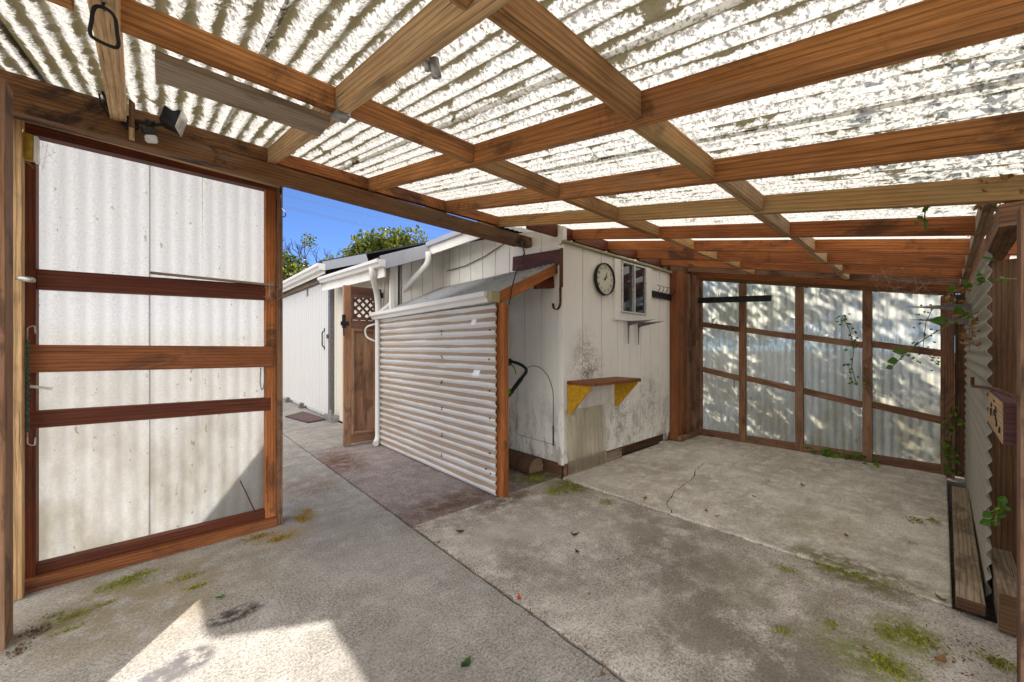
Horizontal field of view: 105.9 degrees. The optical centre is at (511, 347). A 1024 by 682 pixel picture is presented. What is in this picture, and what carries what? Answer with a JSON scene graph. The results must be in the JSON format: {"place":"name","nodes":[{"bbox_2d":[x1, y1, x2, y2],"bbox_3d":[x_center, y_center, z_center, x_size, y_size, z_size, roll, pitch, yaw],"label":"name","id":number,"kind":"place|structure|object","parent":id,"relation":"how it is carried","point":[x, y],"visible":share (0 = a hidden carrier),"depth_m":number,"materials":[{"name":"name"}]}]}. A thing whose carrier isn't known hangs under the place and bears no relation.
{"place":"outdoors","nodes":[
{"label":"outdoors","id":0,"kind":"place"},
{"bbox_2d":[283,435,311,459],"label":"path","id":1,"kind":"structure","parent":0,"point":[292,450],"depth_m":4.48,"materials":[{"name":"concrete"}]},
{"bbox_2d":[0,456,621,681],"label":"path","id":2,"kind":"structure","parent":0,"point":[350,583],"depth_m":1.73,"materials":[{"name":"concrete"}]},
{"bbox_2d":[24,121,282,593],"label":"gate","id":3,"kind":"structure","parent":2,"relation":"on","point":[153,314],"depth_m":2.23,"materials":[{"name":"white wood"}]},
{"bbox_2d":[30,385,52,389],"bbox_3d":[-2.333,0.197,1.916,0.076,0.031,0.002,0,0,-42],"label":"bolt","id":4,"kind":"object","parent":3,"relation":"attached to","point":[41,387],"visible":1,"depth_m":1.92,"materials":[{"name":"silver metal"}]},
{"bbox_2d":[240,480,255,511],"bbox_3d":[-1.717,0.965,2.512,0.088,0.222,0.013,0,0,-31],"label":"stick","id":5,"kind":"object","parent":3,"relation":"on","point":[247,496],"visible":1,"depth_m":2.51,"materials":[{"name":"brown wood"}]},
{"bbox_2d":[260,366,264,389],"bbox_3d":[-1.649,0.200,2.552,0.029,0.159,0.005,0,0,-42],"label":"wire loop","id":6,"kind":"object","parent":3,"relation":"hanging from","point":[260,378],"visible":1,"depth_m":2.55,"materials":[{"name":"grey metal"}]},
{"bbox_2d":[264,281,281,300],"bbox_3d":[-1.594,-0.382,2.587,0.125,0.136,0.041,0,0,-42],"label":"cobweb","id":7,"kind":"object","parent":3,"relation":"attached to","point":[271,291],"visible":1,"depth_m":2.58},
{"bbox_2d":[232,508,312,544],"bbox_3d":[-1.496,1.192,2.587,0.304,0.018,0.563,0,0,19],"label":"moss","id":8,"kind":"object","parent":2,"relation":"on","point":[280,537],"visible":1,"depth_m":2.46,"materials":[{"name":"green plant"}]},
{"bbox_2d":[461,655,470,666],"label":"fallen leaf","id":9,"kind":"object","parent":2,"relation":"on","point":[466,662],"visible":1,"depth_m":1.47,"materials":[{"name":"green plant"}]},
{"bbox_2d":[5,613,1001,681],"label":"ground litter","id":10,"kind":"object","parent":2,"relation":"on","point":[18,648],"visible":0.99,"depth_m":1.55,"materials":[{"name":"plant"}]},
{"bbox_2d":[283,399,373,452],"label":"path","id":11,"kind":"structure","parent":0,"point":[297,432],"depth_m":5.56,"materials":[{"name":"concrete"}]},
{"bbox_2d":[285,411,325,422],"bbox_3d":[-3.598,1.189,6.661,1.213,0.014,0.400,0,0,43],"label":"door mat","id":12,"kind":"object","parent":11,"relation":"on","point":[302,416],"depth_m":6.58,"materials":[{"name":"rubber"}]},
{"bbox_2d":[283,242,425,421],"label":"outbuilding","id":13,"kind":"structure","parent":11,"relation":"on","point":[312,349],"depth_m":7.01,"materials":[{"name":"beige paint"}]},
{"bbox_2d":[283,284,328,412],"bbox_3d":[-4.421,-0.015,7.989,0.086,2.290,4.110,0,0,-42],"label":"sliding door","id":14,"kind":"structure","parent":13,"relation":"in","point":[305,318],"depth_m":7.50,"materials":[{"name":"white metal"}]},
{"bbox_2d":[286,206,434,237],"bbox_3d":[-10.361,-6.910,18.526,15.464,0.791,0.011,0,0,-37],"label":"power line","id":15,"kind":"object","parent":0,"point":[353,221],"visible":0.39,"depth_m":19.96,"materials":[{"name":"grey metal"}]},
{"bbox_2d":[283,194,448,231],"bbox_3d":[-9.893,-7.190,18.006,15.464,0.791,0.011,0,0,-37],"label":"power line","id":16,"kind":"object","parent":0,"point":[361,213],"visible":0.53,"depth_m":19.61,"materials":[{"name":"grey metal"}]},
{"bbox_2d":[283,187,476,268],"label":"sky","id":17,"kind":"structure","parent":0,"point":[331,234],"materials":[{"name":"blue"}]},
{"bbox_2d":[309,442,561,527],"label":"pavement","id":18,"kind":"structure","parent":0,"point":[405,489],"depth_m":3.49,"materials":[{"name":"concrete"}]},
{"bbox_2d":[369,248,562,497],"bbox_3d":[-0.640,0.131,4.201,0.873,2.177,2.440,0,0,-42],"label":"lean to","id":19,"kind":"object","parent":18,"relation":"on","point":[444,392],"visible":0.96,"depth_m":3.61,"materials":[{"name":"white metal"}]},
{"bbox_2d":[508,241,524,305],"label":"dry vine","id":20,"kind":"object","parent":19,"relation":"hanging from","point":[516,272],"visible":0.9,"depth_m":3.29,"materials":[{"name":"brown plant"}]},
{"bbox_2d":[303,452,728,674],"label":"ground litter","id":21,"kind":"object","parent":18,"relation":"on","point":[462,558],"visible":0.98,"depth_m":2.69,"materials":[{"name":"plant"}]},
{"bbox_2d":[508,358,527,398],"bbox_3d":[-0.388,0.650,4.085,0.600,1.100,1.570,0,0,-42],"label":"lawn mower","id":22,"kind":"object","parent":18,"relation":"on","point":[516,384],"visible":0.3,"depth_m":3.60,"materials":[{"name":"black plastic"}]},
{"bbox_2d":[508,449,543,473],"bbox_3d":[0.019,1.130,3.953,0.210,0.150,0.652,0,0,-42],"label":"log","id":23,"kind":"object","parent":18,"relation":"on","point":[524,463],"visible":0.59,"depth_m":3.75,"materials":[{"name":"brown wood"}]},
{"bbox_2d":[283,398,996,622],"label":"ground","id":24,"kind":"structure","parent":0,"point":[957,481],"depth_m":2.48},
{"bbox_2d":[283,250,338,280],"bbox_3d":[-7.801,-1.165,14.146,4.968,4.830,3.529,0,0,-42],"label":"leafy tree","id":25,"kind":"object","parent":24,"relation":"on","point":[290,267],"visible":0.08,"depth_m":13.44,"materials":[{"name":"green plant"}]},
{"bbox_2d":[283,232,339,266],"bbox_3d":[-7.948,-1.721,15.562,2.842,5.942,6.112,0,0,29],"label":"bare shrub","id":26,"kind":"object","parent":24,"relation":"on","point":[307,244],"visible":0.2,"depth_m":15.26,"materials":[{"name":"green plant"}]},
{"bbox_2d":[337,224,427,256],"bbox_3d":[-4.594,-1.626,14.565,3.645,5.756,4.259,0,0,-42],"label":"leafy tree","id":27,"kind":"object","parent":24,"relation":"on","point":[374,241],"visible":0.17,"depth_m":13.23,"materials":[{"name":"green plant"}]},
{"bbox_2d":[317,226,700,475],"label":"shed","id":28,"kind":"structure","parent":24,"relation":"on","point":[581,333],"depth_m":4.29,"materials":[{"name":"white paint"}]},
{"bbox_2d":[340,285,382,445],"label":"garden gate","id":29,"kind":"structure","parent":28,"relation":"attached to","point":[358,386],"depth_m":4.79,"materials":[{"name":"brown wood"}]},
{"bbox_2d":[552,287,561,309],"bbox_3d":[0.417,-0.458,3.614,0.028,0.204,0.098,0,0,-42],"label":"wall hook","id":30,"kind":"object","parent":28,"relation":"attached to","point":[560,298],"depth_m":3.59,"materials":[{"name":"metal"}]},
{"bbox_2d":[567,377,640,414],"bbox_3d":[0.912,0.461,3.740,0.810,0.309,0.307,0,0,-42],"label":"wall shelf","id":31,"kind":"object","parent":28,"relation":"attached to","point":[578,391],"depth_m":3.58,"materials":[{"name":"yellow wood"}]},
{"bbox_2d":[594,263,614,295],"bbox_3d":[0.958,-0.708,3.987,0.336,0.336,0.034,0,0,-42],"label":"wall clock","id":32,"kind":"object","parent":28,"relation":"attached to","point":[604,278],"depth_m":3.98,"materials":[{"name":"black plastic"}]},
{"bbox_2d":[613,258,651,321],"bbox_3d":[1.379,-0.627,4.371,0.780,0.655,0.049,0,0,-42],"label":"window","id":33,"kind":"structure","parent":28,"relation":"in","point":[632,292],"depth_m":4.34,"materials":[{"name":"wood"}]},
{"bbox_2d":[627,319,654,343],"bbox_3d":[1.392,-0.172,4.163,0.040,0.254,0.310,0,0,-42],"label":"shelf bracket","id":34,"kind":"object","parent":28,"relation":"attached to","point":[629,323],"visible":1,"depth_m":4.23,"materials":[{"name":"grey metal"}]},
{"bbox_2d":[638,321,662,344],"bbox_3d":[1.551,-0.164,4.307,0.040,0.254,0.310,0,0,-42],"label":"shelf bracket","id":35,"kind":"object","parent":28,"relation":"attached to","point":[643,324],"visible":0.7,"depth_m":4.37,"materials":[{"name":"grey metal"}]},
{"bbox_2d":[652,285,674,299],"bbox_3d":[1.884,-0.690,4.793,0.496,0.155,0.091,0,0,-42],"label":"hook rack","id":36,"kind":"object","parent":28,"relation":"attached to","point":[660,295],"visible":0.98,"depth_m":4.80,"materials":[{"name":"black metal"}]},
{"bbox_2d":[0,0,1023,681],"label":"carport","id":37,"kind":"object","parent":24,"relation":"on","point":[840,142],"visible":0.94,"depth_m":1.46,"materials":[{"name":"brown wood"}]},
{"bbox_2d":[16,276,35,282],"bbox_3d":[-2.315,-0.324,1.824,0.105,0.029,0.037,0,0,-3],"label":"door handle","id":38,"kind":"object","parent":37,"relation":"attached to","point":[26,279],"visible":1,"depth_m":1.82,"materials":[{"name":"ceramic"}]},
{"bbox_2d":[25,326,35,445],"bbox_3d":[-2.350,0.185,1.887,0.036,0.589,0.016,0,0,-42],"label":"spring","id":39,"kind":"object","parent":37,"relation":"attached to","point":[27,386],"visible":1,"depth_m":1.88,"materials":[{"name":"metal"}]},
{"bbox_2d":[23,132,39,164],"bbox_3d":[-2.358,-0.975,1.883,0.067,0.130,0.045,0,0,-42],"label":"reflector box","id":40,"kind":"object","parent":37,"relation":"attached to","point":[31,148],"visible":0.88,"depth_m":1.88,"materials":[{"name":"yellow plastic"}]},
{"bbox_2d":[24,144,53,167],"bbox_3d":[-2.331,-0.951,1.887,0.143,0.158,0.042,0,0,-42],"label":"cobweb","id":41,"kind":"object","parent":37,"relation":"attached to","point":[39,159],"visible":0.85,"depth_m":1.90},
{"bbox_2d":[98,91,108,116],"bbox_3d":[-1.963,-1.200,1.879,0.072,0.142,0.033,0,0,-42],"label":"iron spike","id":42,"kind":"object","parent":37,"relation":"attached to","point":[100,100],"visible":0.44,"depth_m":1.87,"materials":[{"name":"black metal"}]},
{"bbox_2d":[129,99,134,140],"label":"hanging block","id":43,"kind":"structure","parent":37,"relation":"attached to","point":[131,120],"depth_m":1.93,"materials":[{"name":"brown wood"}]},
{"bbox_2d":[120,105,187,142],"bbox_3d":[-1.829,-1.135,1.967,0.263,0.204,0.108,0,0,-28],"label":"security light","id":44,"kind":"object","parent":37,"relation":"attached to","point":[176,121],"visible":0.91,"depth_m":1.96,"materials":[{"name":"black plastic"}]},
{"bbox_2d":[280,186,285,217],"bbox_3d":[-1.524,-0.981,2.571,0.032,0.238,0.025,0,0,-42],"label":"wire hook","id":45,"kind":"object","parent":37,"relation":"hanging from","point":[280,202],"visible":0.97,"depth_m":2.56,"materials":[{"name":"white metal"}]},
{"bbox_2d":[423,56,441,79],"bbox_3d":[-0.215,-0.750,1.041,0.046,0.065,0.039,0,0,21],"label":"cable clamp","id":46,"kind":"object","parent":37,"relation":"attached to","point":[432,64],"visible":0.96,"depth_m":1.03,"materials":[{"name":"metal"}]},
{"bbox_2d":[870,268,906,296],"bbox_3d":[3.292,-0.576,3.371,0.079,0.270,0.259,0,0,-42],"label":"cobweb","id":47,"kind":"object","parent":37,"relation":"attached to","point":[887,280],"visible":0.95,"depth_m":3.39},
{"bbox_2d":[889,277,933,311],"bbox_3d":[3.802,-0.503,3.696,0.103,0.347,0.356,0,0,-42],"label":"cobweb","id":48,"kind":"object","parent":37,"relation":"attached to","point":[916,290],"visible":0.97,"depth_m":3.65},
{"bbox_2d":[913,207,928,229],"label":"hanging vine","id":49,"kind":"object","parent":37,"relation":"hanging from","point":[924,210],"visible":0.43,"depth_m":1.85,"materials":[{"name":"green plant"}]},
{"bbox_2d":[964,250,992,596],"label":"corrugated wall","id":50,"kind":"structure","parent":37,"relation":"attached to","point":[978,458],"depth_m":2.19,"materials":[{"name":"grey metal"}]},
{"bbox_2d":[886,306,979,368],"bbox_3d":[2.591,-0.055,2.371,0.133,0.396,0.464,0,0,-6],"label":"hanging vine","id":51,"kind":"object","parent":50,"relation":"attached to","point":[939,320],"visible":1,"depth_m":2.37,"materials":[{"name":"green plant"}]},
{"bbox_2d":[908,318,969,351],"bbox_3d":[3.221,-0.097,2.924,0.040,0.254,0.310,0,0,-42],"label":"shelf bracket","id":52,"kind":"object","parent":50,"relation":"attached to","point":[961,321],"visible":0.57,"depth_m":2.85,"materials":[{"name":"grey metal"}]},
{"bbox_2d":[909,303,971,338],"bbox_3d":[2.961,-0.172,2.690,0.040,0.254,0.310,0,0,-42],"label":"shelf bracket","id":53,"kind":"object","parent":50,"relation":"attached to","point":[966,307],"visible":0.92,"depth_m":2.64,"materials":[{"name":"grey metal"}]},
{"bbox_2d":[944,289,971,324],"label":"leaf litter","id":54,"kind":"object","parent":50,"relation":"on","point":[947,302],"visible":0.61,"depth_m":3.12,"materials":[{"name":"brown plant"}]},
{"bbox_2d":[958,311,981,348],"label":"leaf litter","id":55,"kind":"object","parent":50,"relation":"on","point":[964,335],"visible":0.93,"depth_m":2.21,"materials":[{"name":"brown plant"}]},
{"bbox_2d":[947,256,1016,293],"bbox_3d":[2.538,-0.358,2.143,0.086,0.146,1.163,0,0,39],"label":"hanging vine","id":56,"kind":"object","parent":37,"relation":"attached to","point":[980,280],"visible":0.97,"depth_m":2.04,"materials":[{"name":"green plant"}]},
{"bbox_2d":[970,377,1017,398],"bbox_3d":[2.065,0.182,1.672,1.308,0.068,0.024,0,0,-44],"label":"hook bolt","id":57,"kind":"object","parent":37,"relation":"attached to","point":[998,390],"visible":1,"depth_m":1.57,"materials":[{"name":"metal"}]},
{"bbox_2d":[979,496,1010,526],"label":"hanging vine","id":58,"kind":"object","parent":37,"relation":"attached to","point":[1002,500],"visible":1,"depth_m":1.71,"materials":[{"name":"green plant"}]},
{"bbox_2d":[973,168,1023,215],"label":"leaf litter","id":59,"kind":"object","parent":37,"relation":"on","point":[1004,178],"visible":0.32,"depth_m":1.48,"materials":[{"name":"brown plant"}]},
{"bbox_2d":[988,390,1016,445],"bbox_3d":[1.911,0.260,1.510,0.580,0.144,0.042,0,0,-42],"label":"sign","id":60,"kind":"object","parent":37,"relation":"attached to","point":[1002,415],"visible":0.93,"depth_m":1.33,"materials":[{"name":"brown wood"}]},
{"bbox_3d":[-1.022,-0.859,0.967,0.006,0.025,0.027,0,0,-42],"label":"screw hook","id":61,"kind":"object","parent":37,"relation":"attached to","visible":0},
{"bbox_2d":[88,4,120,49],"bbox_3d":[-1.023,-0.808,0.971,0.025,0.088,0.058,0,0,39],"label":"carabiner","id":62,"kind":"object","parent":61,"relation":"hanging from","point":[94,7],"visible":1,"depth_m":0.97,"materials":[{"name":"black metal"}]},
{"bbox_2d":[699,277,966,478],"bbox_3d":[3.379,0.117,4.482,0.095,2.206,2.468,0,0,-42],"label":"corrugated fence","id":63,"kind":"object","parent":24,"relation":"on","point":[774,372],"visible":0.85,"depth_m":4.30,"materials":[{"name":"white plastic"}]},
{"bbox_2d":[698,289,771,302],"bbox_3d":[2.797,-0.656,4.921,0.079,0.196,0.854,0,0,-42],"label":"hook rack","id":64,"kind":"object","parent":63,"relation":"attached to","point":[757,298],"visible":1,"depth_m":4.89,"materials":[{"name":"black metal"}]},
{"bbox_2d":[835,313,865,386],"bbox_3d":[3.604,0.017,4.121,0.064,0.784,0.255,0,0,-42],"label":"ivy","id":65,"kind":"object","parent":63,"relation":"attached to","point":[853,347],"visible":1,"depth_m":4.12,"materials":[{"name":"green plant"}]},
{"bbox_2d":[911,304,939,370],"bbox_3d":[4.037,-0.130,3.755,0.050,0.714,0.272,0,0,-42],"label":"ivy","id":66,"kind":"object","parent":63,"relation":"attached to","point":[933,357],"visible":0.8,"depth_m":3.76,"materials":[{"name":"green plant"}]},
{"bbox_2d":[939,407,964,473],"bbox_3d":[4.076,0.861,3.585,0.070,0.634,0.165,0,0,-42],"label":"ivy","id":67,"kind":"object","parent":63,"relation":"attached to","point":[960,421],"visible":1,"depth_m":3.60,"materials":[{"name":"green plant"}]},
{"bbox_2d":[802,446,880,467],"bbox_3d":[3.521,1.162,4.136,0.131,0.133,0.679,0,0,-28],"label":"ivy","id":68,"kind":"object","parent":24,"relation":"on","point":[826,453],"visible":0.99,"depth_m":4.15,"materials":[{"name":"green plant"}]},
{"bbox_2d":[413,478,1016,681],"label":"floor","id":69,"kind":"structure","parent":0,"point":[703,604],"depth_m":1.83,"materials":[{"name":"concrete"}]},
{"bbox_2d":[42,472,1016,681],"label":"moss","id":70,"kind":"object","parent":69,"relation":"on","point":[884,659],"visible":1,"depth_m":1.65,"materials":[{"name":"green plant"}]},
{"bbox_2d":[934,654,945,662],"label":"fallen leaf","id":71,"kind":"object","parent":69,"relation":"on","point":[941,658],"visible":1,"depth_m":1.48,"materials":[{"name":"brown plant"}]},
{"bbox_2d":[952,486,985,615],"bbox_3d":[2.812,1.145,2.407,2.098,0.050,0.085,0,0,-42],"label":"plank","id":72,"kind":"object","parent":69,"relation":"on","point":[969,593],"visible":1,"depth_m":2.06,"materials":[{"name":"brown wood"}]},
{"bbox_2d":[990,547,1016,635],"bbox_3d":[2.289,1.112,1.793,0.578,0.160,0.075,0,0,-42],"label":"timber","id":73,"kind":"object","parent":69,"relation":"on","point":[1003,579],"visible":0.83,"depth_m":1.69,"materials":[{"name":"brown wood"}]},
{"bbox_2d":[563,435,951,608],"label":"slab","id":74,"kind":"structure","parent":0,"point":[876,528],"depth_m":3.00,"materials":[{"name":"concrete"}]},
{"bbox_2d":[565,404,606,475],"bbox_3d":[0.735,0.881,3.779,0.620,0.599,0.045,0,0,-42],"label":"plastic sheet","id":75,"kind":"object","parent":74,"relation":"on","point":[586,438],"visible":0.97,"depth_m":3.76,"materials":[{"name":"beige plastic"}]},
{"bbox_2d":[666,464,702,512],"bbox_3d":[1.544,1.190,3.427,0.092,0.001,1.504,0,0,35],"label":"crack","id":76,"kind":"object","parent":74,"relation":"on","point":[680,487],"visible":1,"depth_m":3.26,"materials":[{"name":"concrete"}]},
{"bbox_2d":[594,443,867,513],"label":"slab litter","id":77,"kind":"object","parent":74,"relation":"on","point":[755,475],"visible":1,"depth_m":3.52,"materials":[{"name":"brown plant"}]},
{"bbox_2d":[902,516,940,544],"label":"moss","id":78,"kind":"object","parent":74,"relation":"on","point":[934,520],"visible":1,"depth_m":2.65,"materials":[{"name":"green plant"}]}
]}

